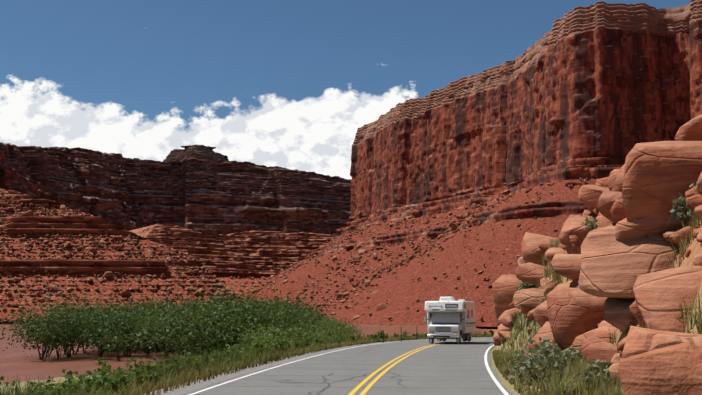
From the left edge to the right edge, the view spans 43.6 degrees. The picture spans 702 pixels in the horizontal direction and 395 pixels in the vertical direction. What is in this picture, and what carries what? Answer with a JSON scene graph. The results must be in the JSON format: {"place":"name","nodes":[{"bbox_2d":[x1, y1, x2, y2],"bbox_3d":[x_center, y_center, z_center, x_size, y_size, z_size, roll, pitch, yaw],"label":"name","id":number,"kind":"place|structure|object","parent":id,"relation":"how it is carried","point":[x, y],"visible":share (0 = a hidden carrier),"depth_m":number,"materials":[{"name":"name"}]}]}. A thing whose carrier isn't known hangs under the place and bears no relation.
{"place":"outdoors","nodes":[
{"label":"outdoors","id":0,"kind":"place"},
{"bbox_2d":[0,188,223,320],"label":"hill","id":1,"kind":"structure","parent":0,"point":[47,223],"depth_m":517.41,"materials":[{"name":"red stone"}]},
{"bbox_2d":[0,193,221,310],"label":"talus shrubs","id":2,"kind":"object","parent":1,"relation":"on","point":[39,255],"visible":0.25,"depth_m":517.91,"materials":[{"name":"green plant"}]},
{"bbox_2d":[0,190,237,322],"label":"scree","id":3,"kind":"structure","parent":1,"relation":"on","point":[67,254],"depth_m":526.45,"materials":[{"name":"red stone"}]},
{"bbox_2d":[0,142,351,234],"bbox_3d":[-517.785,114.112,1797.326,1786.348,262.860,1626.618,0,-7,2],"label":"cliff","id":4,"kind":"structure","parent":0,"point":[214,197],"depth_m":1391.56,"materials":[{"name":"brown stone"}]},
{"bbox_2d":[163,145,228,161],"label":"butte","id":5,"kind":"object","parent":4,"relation":"on","point":[200,152],"visible":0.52,"depth_m":1562.83,"materials":[{"name":"brown stone"}]},
{"bbox_2d":[130,223,337,296],"bbox_3d":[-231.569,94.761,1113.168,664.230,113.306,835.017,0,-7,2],"label":"rocky slope","id":6,"kind":"structure","parent":0,"point":[252,253],"depth_m":1023.13,"materials":[{"name":"red stone"}]},
{"bbox_2d":[222,273,275,294],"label":"scree","id":7,"kind":"structure","parent":6,"relation":"on","point":[253,278],"depth_m":940.34,"materials":[{"name":"brown stone"}]},
{"bbox_2d":[0,321,494,384],"bbox_3d":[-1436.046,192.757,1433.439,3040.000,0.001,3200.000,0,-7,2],"label":"dirt ground","id":8,"kind":"structure","parent":0,"point":[15,360],"depth_m":125.52,"materials":[{"name":"red soil"}]},
{"bbox_2d":[0,0,690,178],"label":"sky","id":9,"kind":"structure","parent":0,"point":[289,84],"materials":[{"name":"blue"}]},
{"bbox_2d":[180,337,514,394],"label":"road","id":10,"kind":"structure","parent":0,"point":[452,368],"depth_m":27.53,"materials":[{"name":"grey asphalt"}]},
{"bbox_2d":[189,337,477,394],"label":"line","id":11,"kind":"object","parent":10,"relation":"on","point":[267,369],"visible":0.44,"depth_m":27.47,"materials":[{"name":"white paint"}]},
{"bbox_2d":[348,339,485,394],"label":"line","id":12,"kind":"object","parent":10,"relation":"on","point":[353,391],"visible":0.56,"depth_m":27.47,"materials":[{"name":"yellow paint"}]},
{"bbox_2d":[359,339,489,394],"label":"line","id":13,"kind":"object","parent":10,"relation":"on","point":[366,389],"visible":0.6,"depth_m":27.70,"materials":[{"name":"yellow paint"}]},
{"bbox_2d":[423,297,475,343],"bbox_3d":[6.609,8.088,58.133,2.800,2.970,7.355,-2,-8,14],"label":"motorhome","id":14,"kind":"object","parent":10,"relation":"on","point":[449,318],"visible":1,"depth_m":55.56,"materials":[{"name":"painted metal"},{"name":"glass"},{"name":"rubber"}]},
{"bbox_2d":[484,345,508,394],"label":"line","id":15,"kind":"object","parent":10,"relation":"on","point":[501,388],"visible":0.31,"depth_m":26.61,"materials":[{"name":"white paint"}]},
{"bbox_2d":[0,219,701,394],"bbox_3d":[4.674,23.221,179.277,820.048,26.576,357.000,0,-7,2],"label":"terrain","id":16,"kind":"structure","parent":0,"point":[695,247],"depth_m":25.70,"materials":[{"name":"soil"}]},
{"bbox_2d":[0,280,339,362],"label":"thicket","id":17,"kind":"object","parent":16,"relation":"on","point":[97,323],"depth_m":117.77,"materials":[{"name":"green plant"}]},
{"bbox_2d":[0,330,493,394],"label":"grass verge","id":18,"kind":"structure","parent":16,"relation":"on","point":[99,377],"depth_m":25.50,"materials":[{"name":"green plant"}]},
{"bbox_2d":[209,315,364,352],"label":"thicket","id":19,"kind":"object","parent":16,"relation":"on","point":[331,332],"depth_m":93.34,"materials":[{"name":"green plant"}]},
{"bbox_2d":[345,317,401,342],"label":"posts","id":20,"kind":"object","parent":16,"relation":"on","point":[383,332],"visible":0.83,"depth_m":60.50,"materials":[{"name":"grey"}]},
{"bbox_2d":[513,169,679,333],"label":"rocks","id":21,"kind":"object","parent":16,"relation":"on","point":[612,268],"visible":0.52,"depth_m":22.28,"materials":[{"name":"orange stone"}]},
{"bbox_2d":[492,114,701,394],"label":"bank rocks","id":22,"kind":"object","parent":16,"relation":"on","point":[659,356],"visible":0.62,"depth_m":21.78,"materials":[{"name":"orange stone"}]},
{"bbox_2d":[492,206,701,394],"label":"grass","id":23,"kind":"structure","parent":16,"relation":"on","point":[500,362],"depth_m":22.02,"materials":[{"name":"green plant"}]},
{"bbox_2d":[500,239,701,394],"bbox_3d":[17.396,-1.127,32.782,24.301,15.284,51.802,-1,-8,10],"label":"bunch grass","id":24,"kind":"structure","parent":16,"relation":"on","point":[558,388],"depth_m":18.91,"materials":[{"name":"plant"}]},
{"bbox_2d":[507,184,695,389],"bbox_3d":[15.838,-0.798,33.206,20.698,14.721,49.722,-1,-7,8],"label":"sage","id":25,"kind":"object","parent":16,"relation":"on","point":[545,346],"depth_m":22.78,"materials":[{"name":"green plant"}]},
{"bbox_2d":[234,0,701,326],"bbox_3d":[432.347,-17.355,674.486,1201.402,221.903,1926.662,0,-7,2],"label":"cliff","id":26,"kind":"structure","parent":0,"point":[598,85],"depth_m":573.35,"materials":[{"name":"red stone"}]},
{"bbox_2d":[244,178,543,324],"bbox_3d":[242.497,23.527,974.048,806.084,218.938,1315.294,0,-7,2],"label":"talus shrubs","id":27,"kind":"object","parent":26,"relation":"on","point":[355,270],"visible":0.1,"depth_m":692.17,"materials":[{"name":"green plant"}]},
{"bbox_2d":[237,156,623,324],"bbox_3d":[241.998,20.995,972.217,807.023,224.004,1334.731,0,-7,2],"label":"scree","id":28,"kind":"structure","parent":26,"relation":"on","point":[452,224],"depth_m":659.01,"materials":[{"name":"red stone"}]},
{"bbox_2d":[476,326,497,330],"bbox_3d":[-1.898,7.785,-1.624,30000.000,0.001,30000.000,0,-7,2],"label":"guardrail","id":29,"kind":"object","parent":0,"point":[491,328],"depth_m":411.97,"materials":[{"name":"brown metal"}]}
]}

